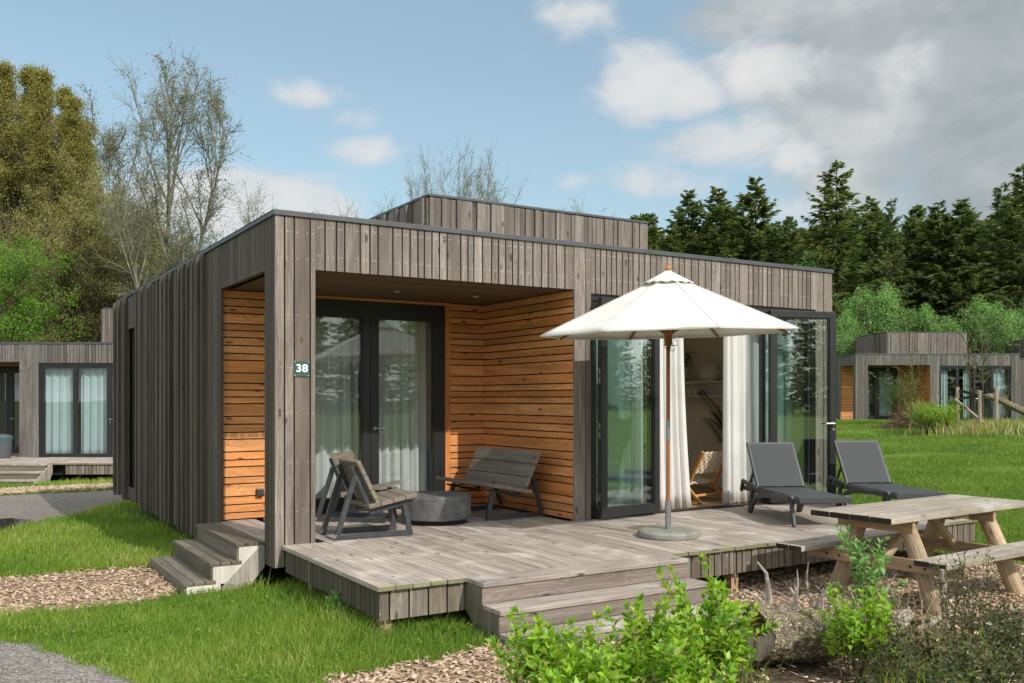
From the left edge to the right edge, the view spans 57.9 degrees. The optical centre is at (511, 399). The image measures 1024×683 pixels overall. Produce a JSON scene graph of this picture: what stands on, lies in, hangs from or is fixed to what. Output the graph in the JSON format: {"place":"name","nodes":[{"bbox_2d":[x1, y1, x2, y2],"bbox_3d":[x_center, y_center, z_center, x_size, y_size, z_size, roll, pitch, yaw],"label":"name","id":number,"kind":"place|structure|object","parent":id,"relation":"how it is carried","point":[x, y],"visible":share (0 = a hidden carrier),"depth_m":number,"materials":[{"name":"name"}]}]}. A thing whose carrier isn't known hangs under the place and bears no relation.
{"place":"outdoors","nodes":[
{"label":"outdoors","id":0,"kind":"place"},
{"bbox_2d":[0,490,133,531],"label":"road","id":1,"kind":"structure","parent":0,"point":[36,507],"depth_m":17.60,"materials":[{"name":"grey asphalt"}]},
{"bbox_2d":[0,640,137,682],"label":"gravel path","id":2,"kind":"structure","parent":0,"point":[5,659],"depth_m":5.97,"materials":[{"name":"grey gravel"}]},
{"bbox_2d":[0,411,1023,682],"bbox_3d":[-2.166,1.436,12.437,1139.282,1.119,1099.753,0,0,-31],"label":"ground","id":3,"kind":"structure","parent":0,"point":[272,575],"depth_m":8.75,"materials":[{"name":"green plant"}]},
{"bbox_2d":[0,57,40,309],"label":"poplar tree","id":4,"kind":"object","parent":3,"relation":"on","point":[8,162],"visible":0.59,"depth_m":49.73,"materials":[{"name":"green plant"}]},
{"bbox_2d":[0,463,52,484],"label":"wooden steps","id":5,"kind":"structure","parent":3,"relation":"on","point":[29,473],"depth_m":21.84,"materials":[{"name":"grey wood"}]},
{"bbox_2d":[0,63,59,242],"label":"poplar tree","id":6,"kind":"object","parent":3,"relation":"on","point":[24,78],"visible":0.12,"depth_m":53.17,"materials":[{"name":"green plant"}]},
{"bbox_2d":[0,63,75,329],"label":"poplar tree","id":7,"kind":"object","parent":3,"relation":"on","point":[39,159],"visible":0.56,"depth_m":48.41,"materials":[{"name":"green plant"}]},
{"bbox_2d":[0,229,89,341],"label":"maple tree","id":8,"kind":"object","parent":3,"relation":"on","point":[10,282],"visible":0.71,"depth_m":33.97,"materials":[{"name":"green plant"}]},
{"bbox_2d":[0,213,93,341],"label":"olive green tree","id":9,"kind":"object","parent":3,"relation":"on","point":[48,337],"visible":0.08,"depth_m":39.17,"materials":[{"name":"green plant"}]},
{"bbox_2d":[0,482,112,494],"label":"bark chips","id":10,"kind":"object","parent":3,"relation":"on","point":[14,490],"visible":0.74,"depth_m":19.92,"materials":[{"name":"brown wood"}]},
{"bbox_2d":[0,308,112,456],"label":"timber cabin","id":11,"kind":"object","parent":3,"relation":"on","point":[24,366],"visible":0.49,"depth_m":24.54,"materials":[{"name":"grey wood"}]},
{"bbox_2d":[10,368,18,451],"bbox_3d":[-13.927,0.314,26.497,0.925,2.382,0.131,0,0,0],"label":"door leaf","id":12,"kind":"structure","parent":11,"relation":"in","point":[12,370],"depth_m":26.49,"materials":[{"name":"black metal"}]},
{"bbox_2d":[45,368,72,452],"bbox_3d":[-12.055,0.311,24.765,0.840,2.422,0.094,0,0,0],"label":"curtain","id":13,"kind":"object","parent":11,"relation":"hanging from","point":[59,415],"visible":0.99,"depth_m":24.76,"materials":[{"name":"white fabric"}]},
{"bbox_2d":[75,366,108,455],"bbox_3d":[-11.149,0.314,24.591,0.896,2.404,0.060,0,0,0],"label":"door leaf","id":14,"kind":"structure","parent":11,"relation":"in","point":[77,453],"depth_m":24.56,"materials":[{"name":"black metal"}]},
{"bbox_2d":[81,368,112,452],"bbox_3d":[-11.124,0.311,24.766,0.847,2.422,0.090,0,0,0],"label":"curtain","id":15,"kind":"object","parent":11,"relation":"hanging from","point":[93,410],"visible":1,"depth_m":24.76,"materials":[{"name":"white fabric"}]},
{"bbox_2d":[0,453,112,474],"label":"wooden deck","id":16,"kind":"structure","parent":3,"relation":"on","point":[82,465],"depth_m":22.41,"materials":[{"name":"grey wood"}]},
{"bbox_2d":[16,82,102,234],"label":"poplar tree","id":17,"kind":"object","parent":3,"relation":"on","point":[62,90],"visible":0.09,"depth_m":52.11,"materials":[{"name":"green plant"}]},
{"bbox_2d":[0,186,126,341],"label":"olive green tree","id":18,"kind":"object","parent":3,"relation":"on","point":[79,300],"visible":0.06,"depth_m":42.39,"materials":[{"name":"green plant"}]},
{"bbox_2d":[19,91,122,339],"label":"poplar tree","id":19,"kind":"object","parent":3,"relation":"on","point":[71,124],"visible":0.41,"depth_m":47.78,"materials":[{"name":"green plant"}]},
{"bbox_2d":[0,568,179,614],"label":"mulch bed","id":20,"kind":"object","parent":3,"relation":"on","point":[75,602],"visible":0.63,"depth_m":8.63,"materials":[{"name":"brown wood"}]},
{"bbox_2d":[2,174,185,341],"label":"olive green tree","id":21,"kind":"object","parent":3,"relation":"on","point":[73,235],"visible":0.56,"depth_m":40.27,"materials":[{"name":"green plant"}]},
{"bbox_2d":[22,146,198,340],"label":"olive green tree","id":22,"kind":"object","parent":3,"relation":"on","point":[80,183],"visible":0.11,"depth_m":44.70,"materials":[{"name":"green plant"}]},
{"bbox_2d":[43,170,210,330],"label":"olive green tree","id":23,"kind":"object","parent":3,"relation":"on","point":[142,236],"visible":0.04,"depth_m":45.04,"materials":[{"name":"green plant"}]},
{"bbox_2d":[99,175,160,306],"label":"bare tree","id":24,"kind":"object","parent":3,"relation":"on","point":[130,276],"visible":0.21,"depth_m":41.59,"materials":[{"name":"grey plant"}]},
{"bbox_2d":[61,157,199,341],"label":"olive green tree","id":25,"kind":"object","parent":3,"relation":"on","point":[111,273],"visible":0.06,"depth_m":43.24,"materials":[{"name":"green plant"}]},
{"bbox_2d":[75,41,250,297],"bbox_3d":[-13.214,-6.389,35.678,6.750,16.325,5.861,0,0,10],"label":"aspen tree","id":26,"kind":"object","parent":3,"relation":"on","point":[109,153],"visible":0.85,"depth_m":35.64,"materials":[{"name":"grey plant"}]},
{"bbox_2d":[150,522,264,594],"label":"wooden steps","id":27,"kind":"structure","parent":3,"relation":"on","point":[216,554],"depth_m":8.71,"materials":[{"name":"grey wood"}]},
{"bbox_2d":[0,539,483,682],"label":"clover","id":28,"kind":"object","parent":3,"relation":"on","point":[165,646],"visible":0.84,"depth_m":6.62,"materials":[{"name":"green plant"}]},
{"bbox_2d":[225,178,317,230],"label":"bare tree","id":29,"kind":"object","parent":3,"relation":"on","point":[249,216],"visible":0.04,"depth_m":54.72,"materials":[{"name":"grey plant"}]},
{"bbox_2d":[398,146,454,204],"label":"bare tree","id":30,"kind":"object","parent":3,"relation":"on","point":[418,189],"visible":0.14,"depth_m":61.95,"materials":[{"name":"grey plant"}]},
{"bbox_2d":[430,129,492,199],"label":"bare tree","id":31,"kind":"object","parent":3,"relation":"on","point":[458,190],"visible":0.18,"depth_m":59.51,"materials":[{"name":"grey plant"}]},
{"bbox_2d":[113,193,835,568],"bbox_3d":[-1.252,-0.605,14.054,7.595,4.510,9.561,0,0,-31],"label":"timber cabin","id":32,"kind":"object","parent":3,"relation":"on","point":[213,407],"visible":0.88,"depth_m":10.71,"materials":[{"name":"weathered wood cladding"},{"name":"glass"},{"name":"black aluminium"}]},
{"bbox_2d":[315,317,358,498],"bbox_3d":[-2.256,0.105,10.968,0.920,2.450,0.120,0,0,-31],"label":"curtain","id":33,"kind":"object","parent":32,"relation":"hanging from","point":[336,384],"visible":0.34,"depth_m":11.03,"materials":[{"name":"fabric"}]},
{"bbox_2d":[315,305,369,511],"bbox_3d":[-2.094,0.104,10.775,0.925,2.382,0.070,0,0,-31],"label":"door leaf","id":34,"kind":"structure","parent":32,"relation":"in","point":[362,313],"depth_m":10.95,"materials":[{"name":"black metal"}]},
{"bbox_2d":[379,320,430,491],"bbox_3d":[-1.395,0.105,11.494,0.949,2.450,0.123,0,0,-31],"label":"curtain","id":35,"kind":"object","parent":32,"relation":"hanging from","point":[405,399],"visible":0.66,"depth_m":11.51,"materials":[{"name":"fabric"}]},
{"bbox_2d":[370,308,441,507],"bbox_3d":[-1.278,0.104,11.239,0.940,2.382,0.131,0,0,-31],"label":"door leaf","id":36,"kind":"structure","parent":32,"relation":"in","point":[376,314],"depth_m":11.24,"materials":[{"name":"black metal"}]},
{"bbox_2d":[596,339,642,508],"bbox_3d":[1.175,0.105,10.757,0.843,2.450,0.105,0,0,-31],"label":"curtain","id":37,"kind":"object","parent":32,"relation":"hanging from","point":[625,422],"visible":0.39,"depth_m":10.85,"materials":[{"name":"clear glass"}]},
{"bbox_2d":[598,297,659,517],"bbox_3d":[1.325,0.093,10.385,0.935,2.415,0.065,0,0,-38],"label":"door leaf","id":38,"kind":"structure","parent":32,"relation":"in","point":[604,511],"depth_m":10.20,"materials":[{"name":"black metal"}]},
{"bbox_2d":[660,338,690,509],"bbox_3d":[1.913,0.105,11.171,0.670,2.450,0.095,0,0,-31],"label":"curtain","id":39,"kind":"object","parent":32,"relation":"hanging from","point":[680,495],"visible":0.4,"depth_m":11.20,"materials":[{"name":"fabric"}]},
{"bbox_2d":[685,381,722,396],"bbox_3d":[2.770,-0.148,14.283,0.200,0.243,1.650,0,0,-31],"label":"wall shelf","id":40,"kind":"object","parent":32,"relation":"attached to","point":[712,388],"depth_m":14.05,"materials":[{"name":"brown wood"}]},
{"bbox_2d":[689,451,721,504],"bbox_3d":[2.328,0.995,12.119,0.614,0.689,0.879,0,0,-43],"label":"lounge chair","id":41,"kind":"object","parent":32,"relation":"on","point":[694,478],"visible":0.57,"depth_m":11.88,"materials":[{"name":"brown wood"}]},
{"bbox_2d":[722,334,758,503],"bbox_3d":[2.953,0.105,11.809,0.665,2.450,0.110,0,0,-31],"label":"curtain","id":42,"kind":"object","parent":32,"relation":"hanging from","point":[740,429],"visible":0.76,"depth_m":11.76,"materials":[{"name":"fabric"}]},
{"bbox_2d":[766,319,793,443],"bbox_3d":[3.503,0.105,12.177,0.586,2.450,0.092,0,0,-28],"label":"curtain","id":43,"kind":"object","parent":32,"relation":"hanging from","point":[785,414],"visible":0.29,"depth_m":12.26,"materials":[{"name":"white fabric"}]},
{"bbox_2d":[768,310,835,502],"bbox_3d":[3.675,0.093,11.719,0.935,2.415,0.187,0,0,-13],"label":"door leaf","id":44,"kind":"structure","parent":32,"relation":"in","point":[830,317],"depth_m":11.77,"materials":[{"name":"black metal"}]},
{"bbox_2d":[472,141,528,203],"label":"bare tree","id":45,"kind":"object","parent":3,"relation":"on","point":[491,184],"visible":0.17,"depth_m":60.96,"materials":[{"name":"grey plant"}]},
{"bbox_2d":[0,551,1023,682],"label":"bark chips","id":46,"kind":"object","parent":3,"relation":"on","point":[393,672],"visible":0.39,"depth_m":8.19,"materials":[{"name":"brown wood"}]},
{"bbox_2d":[485,604,595,682],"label":"lime shrub","id":47,"kind":"object","parent":46,"relation":"on","point":[531,643],"visible":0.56,"depth_m":4.95,"materials":[{"name":"green plant"}]},
{"bbox_2d":[521,647,636,682],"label":"lime shrub","id":48,"kind":"object","parent":46,"relation":"on","point":[585,675],"visible":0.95,"depth_m":4.50,"materials":[{"name":"green plant"}]},
{"bbox_2d":[528,610,654,682],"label":"lime shrub","id":49,"kind":"object","parent":46,"relation":"on","point":[602,653],"visible":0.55,"depth_m":4.79,"materials":[{"name":"green plant"}]},
{"bbox_2d":[586,584,708,682],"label":"lime shrub","id":50,"kind":"object","parent":46,"relation":"on","point":[632,625],"visible":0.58,"depth_m":5.11,"materials":[{"name":"green plant"}]},
{"bbox_2d":[621,627,741,682],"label":"lime shrub","id":51,"kind":"object","parent":46,"relation":"on","point":[672,669],"visible":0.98,"depth_m":4.73,"materials":[{"name":"green plant"}]},
{"bbox_2d":[683,612,1023,682],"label":"soil bed","id":52,"kind":"object","parent":46,"relation":"on","point":[816,670],"visible":0.15,"depth_m":5.96,"materials":[{"name":"brown soil"}]},
{"bbox_2d":[655,553,753,682],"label":"lime shrub","id":53,"kind":"object","parent":52,"relation":"on","point":[725,608],"visible":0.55,"depth_m":5.45,"materials":[{"name":"green plant"}]},
{"bbox_2d":[680,600,781,682],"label":"lime shrub","id":54,"kind":"object","parent":52,"relation":"on","point":[738,646],"visible":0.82,"depth_m":5.31,"materials":[{"name":"green plant"}]},
{"bbox_2d":[504,592,1023,682],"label":"grass tufts","id":55,"kind":"object","parent":52,"relation":"on","point":[891,677],"visible":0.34,"depth_m":5.87,"materials":[{"name":"green plant"}]},
{"bbox_2d":[744,562,833,609],"bbox_3d":[2.138,1.527,6.932,0.497,0.613,0.744,0,0,-31],"label":"root stump","id":56,"kind":"object","parent":52,"relation":"on","point":[768,597],"visible":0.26,"depth_m":6.92,"materials":[{"name":"grey wood"}]},
{"bbox_2d":[735,601,844,662],"bbox_3d":[1.810,1.533,6.056,0.710,0.471,0.381,0,0,-24],"label":"mossy log","id":57,"kind":"object","parent":52,"relation":"on","point":[798,635],"visible":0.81,"depth_m":5.92,"materials":[{"name":"grey wood"}]},
{"bbox_2d":[771,563,909,635],"bbox_3d":[2.432,1.532,6.885,0.856,0.595,1.181,0,0,-19],"label":"root tangle","id":58,"kind":"object","parent":52,"relation":"on","point":[812,601],"visible":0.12,"depth_m":6.98,"materials":[{"name":"brown wood"}]},
{"bbox_2d":[816,581,904,680],"bbox_3d":[2.158,1.462,5.788,0.501,0.627,0.494,0,0,-2],"label":"lime shrub","id":59,"kind":"object","parent":52,"relation":"on","point":[853,628],"visible":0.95,"depth_m":5.72,"materials":[{"name":"green plant"}]},
{"bbox_2d":[832,522,907,620],"bbox_3d":[2.554,1.327,6.665,0.508,0.901,0.494,0,0,14],"label":"green shrub","id":60,"kind":"object","parent":52,"relation":"on","point":[858,557],"visible":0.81,"depth_m":6.63,"materials":[{"name":"green plant"}]},
{"bbox_2d":[851,616,981,682],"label":"evergreen shrub","id":61,"kind":"object","parent":52,"relation":"on","point":[878,666],"visible":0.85,"depth_m":5.58,"materials":[{"name":"green plant"}]},
{"bbox_2d":[844,580,998,667],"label":"dry stalks","id":62,"kind":"object","parent":52,"relation":"on","point":[930,630],"visible":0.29,"depth_m":6.47,"materials":[{"name":"brown plant"}]},
{"bbox_2d":[909,632,1023,682],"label":"evergreen shrub","id":63,"kind":"object","parent":52,"relation":"on","point":[991,668],"visible":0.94,"depth_m":5.29,"materials":[{"name":"green plant"}]},
{"bbox_2d":[928,537,1006,655],"bbox_3d":[3.060,1.353,6.214,0.432,0.866,0.756,0,0,37],"label":"spiny shrub","id":64,"kind":"object","parent":52,"relation":"on","point":[956,603],"visible":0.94,"depth_m":6.20,"materials":[{"name":"green plant"}]},
{"bbox_2d":[956,585,1023,671],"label":"spiny shrub","id":65,"kind":"object","parent":52,"relation":"on","point":[1004,632],"visible":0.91,"depth_m":5.94,"materials":[{"name":"green plant"}]},
{"bbox_2d":[776,494,1023,615],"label":"picnic table","id":66,"kind":"object","parent":46,"relation":"on","point":[896,521],"visible":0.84,"depth_m":8.15,"materials":[{"name":"brown wood"}]},
{"bbox_2d":[466,554,718,651],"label":"wooden steps","id":67,"kind":"structure","parent":3,"relation":"on","point":[482,591],"depth_m":6.99,"materials":[{"name":"grey wood"}]},
{"bbox_2d":[222,503,977,635],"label":"wooden deck","id":68,"kind":"structure","parent":3,"relation":"on","point":[421,570],"depth_m":8.40,"materials":[{"name":"grey wood"}]},
{"bbox_2d":[315,450,400,522],"bbox_3d":[-1.705,0.955,10.220,0.822,0.747,0.600,0,0,11],"label":"plank chair","id":69,"kind":"object","parent":68,"relation":"on","point":[354,516],"visible":0.5,"depth_m":10.05,"materials":[{"name":"wood"}]},
{"bbox_2d":[320,457,416,540],"bbox_3d":[-1.418,0.955,9.071,0.822,0.747,0.580,0,0,-28],"label":"plank chair","id":70,"kind":"object","parent":68,"relation":"on","point":[352,475],"visible":1,"depth_m":8.99,"materials":[{"name":"wood"}]},
{"bbox_2d":[401,491,470,525],"bbox_3d":[-0.821,1.179,10.007,0.750,0.303,0.750,0,0,-31],"label":"drum table","id":71,"kind":"object","parent":68,"relation":"on","point":[436,508],"visible":0.82,"depth_m":9.70,"materials":[{"name":"concrete"}]},
{"bbox_2d":[436,447,544,520],"bbox_3d":[-0.207,0.955,10.685,0.822,0.747,1.280,0,0,-34],"label":"plank bench","id":72,"kind":"object","parent":68,"relation":"on","point":[496,469],"visible":0.96,"depth_m":10.53,"materials":[{"name":"wood"}]},
{"bbox_2d":[638,500,698,540],"bbox_3d":[1.511,1.155,8.950,0.586,0.347,0.586,0,0,-31],"label":"parasol stand","id":73,"kind":"object","parent":68,"relation":"on","point":[667,532],"visible":1,"depth_m":8.80,"materials":[{"name":"concrete"}]},
{"bbox_2d":[540,262,797,500],"bbox_3d":[1.511,-0.152,8.950,2.355,2.345,2.355,0,0,-31],"label":"parasol","id":74,"kind":"object","parent":73,"relation":"on","point":[667,305],"visible":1,"depth_m":8.47,"materials":[{"name":"beige fabric"}]},
{"bbox_2d":[740,442,851,526],"bbox_3d":[3.141,0.924,10.348,0.630,0.824,1.658,0,0,-6],"label":"sun lounger","id":75,"kind":"object","parent":68,"relation":"on","point":[775,466],"visible":0.98,"depth_m":10.74,"materials":[{"name":"fabric"}]},
{"bbox_2d":[826,440,946,506],"bbox_3d":[4.339,0.924,10.823,0.630,0.824,1.658,0,0,-6],"label":"sun lounger","id":76,"kind":"object","parent":68,"relation":"on","point":[862,463],"visible":0.88,"depth_m":11.22,"materials":[{"name":"fabric"}]},
{"bbox_2d":[641,213,663,412],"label":"spruce tree","id":77,"kind":"object","parent":3,"relation":"on","point":[652,219],"visible":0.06,"depth_m":63.66,"materials":[{"name":"green plant"}]},
{"bbox_2d":[643,222,689,406],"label":"spruce tree","id":78,"kind":"object","parent":3,"relation":"on","point":[668,244],"visible":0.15,"depth_m":61.75,"materials":[{"name":"green plant"}]},
{"bbox_2d":[644,188,722,383],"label":"spruce tree","id":79,"kind":"object","parent":3,"relation":"on","point":[681,221],"visible":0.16,"depth_m":64.57,"materials":[{"name":"green plant"}]},
{"bbox_2d":[687,186,758,260],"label":"spruce tree","id":80,"kind":"object","parent":3,"relation":"on","point":[717,210],"visible":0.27,"depth_m":62.42,"materials":[{"name":"green plant"}]},
{"bbox_2d":[720,176,801,264],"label":"spruce tree","id":81,"kind":"object","parent":3,"relation":"on","point":[748,202],"visible":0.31,"depth_m":62.57,"materials":[{"name":"green plant"}]},
{"bbox_2d":[771,216,802,264],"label":"spruce tree","id":82,"kind":"object","parent":3,"relation":"on","point":[787,247],"visible":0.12,"depth_m":65.69,"materials":[{"name":"green plant"}]},
{"bbox_2d":[787,160,912,337],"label":"spruce tree","id":83,"kind":"object","parent":3,"relation":"on","point":[830,222],"visible":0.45,"depth_m":59.27,"materials":[{"name":"green plant"}]},
{"bbox_2d":[836,308,882,337],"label":"young birch","id":84,"kind":"object","parent":3,"relation":"on","point":[849,324],"visible":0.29,"depth_m":52.87,"materials":[{"name":"green plant"}]},
{"bbox_2d":[836,286,902,339],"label":"young birch","id":85,"kind":"object","parent":3,"relation":"on","point":[849,304],"visible":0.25,"depth_m":54.81,"materials":[{"name":"green plant"}]},
{"bbox_2d":[838,195,914,327],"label":"spruce tree","id":86,"kind":"object","parent":3,"relation":"on","point":[871,242],"visible":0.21,"depth_m":63.66,"materials":[{"name":"green plant"}]},
{"bbox_2d":[844,281,920,336],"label":"young birch","id":87,"kind":"object","parent":3,"relation":"on","point":[885,312],"visible":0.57,"depth_m":53.25,"materials":[{"name":"green plant"}]},
{"bbox_2d":[863,197,916,331],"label":"spruce tree","id":88,"kind":"object","parent":3,"relation":"on","point":[886,248],"visible":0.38,"depth_m":61.82,"materials":[{"name":"green plant"}]},
{"bbox_2d":[876,369,917,424],"bbox_3d":[15.017,-0.083,35.840,1.950,2.229,1.473,0,0,-31],"label":"willow bush","id":89,"kind":"object","parent":3,"relation":"on","point":[894,403],"visible":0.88,"depth_m":35.79,"materials":[{"name":"green plant"}]},
{"bbox_2d":[862,397,960,429],"bbox_3d":[15.163,0.656,33.950,6.024,1.483,3.027,0,0,-6],"label":"shrub","id":90,"kind":"object","parent":3,"relation":"on","point":[906,421],"visible":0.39,"depth_m":33.85,"materials":[{"name":"green plant"}]},
{"bbox_2d":[888,217,939,320],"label":"spruce tree","id":91,"kind":"object","parent":3,"relation":"on","point":[910,224],"visible":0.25,"depth_m":64.72,"materials":[{"name":"green plant"}]},
{"bbox_2d":[836,332,1019,420],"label":"timber cabin","id":92,"kind":"object","parent":3,"relation":"on","point":[945,350],"visible":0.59,"depth_m":43.98,"materials":[{"name":"grey wood"}]},
{"bbox_2d":[879,372,891,415],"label":"window","id":93,"kind":"structure","parent":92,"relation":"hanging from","point":[882,410],"depth_m":44.29,"materials":[{"name":"clear glass"}]},
{"bbox_2d":[903,397,964,433],"bbox_3d":[14.289,0.552,31.020,2.081,1.285,1.716,0,0,-31],"label":"lime shrub","id":94,"kind":"object","parent":3,"relation":"on","point":[929,417],"visible":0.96,"depth_m":30.78,"materials":[{"name":"green plant"}]},
{"bbox_2d":[908,303,967,353],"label":"young birch","id":95,"kind":"object","parent":3,"relation":"on","point":[923,315],"visible":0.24,"depth_m":54.88,"materials":[{"name":"green plant"}]},
{"bbox_2d":[897,199,985,352],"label":"spruce tree","id":96,"kind":"object","parent":3,"relation":"on","point":[932,224],"visible":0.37,"depth_m":62.45,"materials":[{"name":"green plant"}]},
{"bbox_2d":[911,197,1007,351],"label":"spruce tree","id":97,"kind":"object","parent":3,"relation":"on","point":[963,219],"visible":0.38,"depth_m":61.38,"materials":[{"name":"green plant"}]},
{"bbox_2d":[935,293,1001,353],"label":"young birch","id":98,"kind":"object","parent":3,"relation":"on","point":[976,308],"visible":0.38,"depth_m":55.40,"materials":[{"name":"green plant"}]},
{"bbox_2d":[954,387,997,425],"bbox_3d":[15.474,0.378,30.862,1.280,1.572,0.659,0,0,39],"label":"wooden fence","id":99,"kind":"object","parent":3,"relation":"on","point":[979,397],"visible":0.71,"depth_m":30.77,"materials":[{"name":"brown wood"}]},
{"bbox_2d":[957,312,1007,419],"bbox_3d":[15.885,-0.981,31.213,1.103,4.030,1.365,0,0,-31],"label":"sapling","id":100,"kind":"object","parent":3,"relation":"on","point":[983,362],"visible":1,"depth_m":31.06,"materials":[{"name":"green plant"}]},
{"bbox_2d":[957,182,1023,327],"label":"spruce tree","id":101,"kind":"object","parent":3,"relation":"on","point":[995,217],"visible":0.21,"depth_m":62.74,"materials":[{"name":"green plant"}]},
{"bbox_2d":[967,163,1023,337],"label":"spruce tree","id":102,"kind":"object","parent":3,"relation":"on","point":[1011,206],"visible":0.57,"depth_m":60.89,"materials":[{"name":"green plant"}]},
{"bbox_2d":[967,301,1023,353],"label":"young birch","id":103,"kind":"object","parent":3,"relation":"on","point":[998,325],"visible":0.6,"depth_m":52.80,"materials":[{"name":"green plant"}]},
{"bbox_2d":[982,340,1023,416],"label":"timber cabin","id":104,"kind":"object","parent":3,"relation":"on","point":[1017,349],"visible":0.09,"depth_m":51.03,"materials":[{"name":"grey wood"}]},
{"bbox_2d":[0,0,1023,280],"label":"sky","id":105,"kind":"structure","parent":0,"point":[626,107],"materials":[{"name":"blue"}]},
{"bbox_2d":[854,416,1023,435],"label":"dry grass","id":106,"kind":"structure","parent":0,"point":[1009,425],"depth_m":30.04,"materials":[{"name":"beige plant"}]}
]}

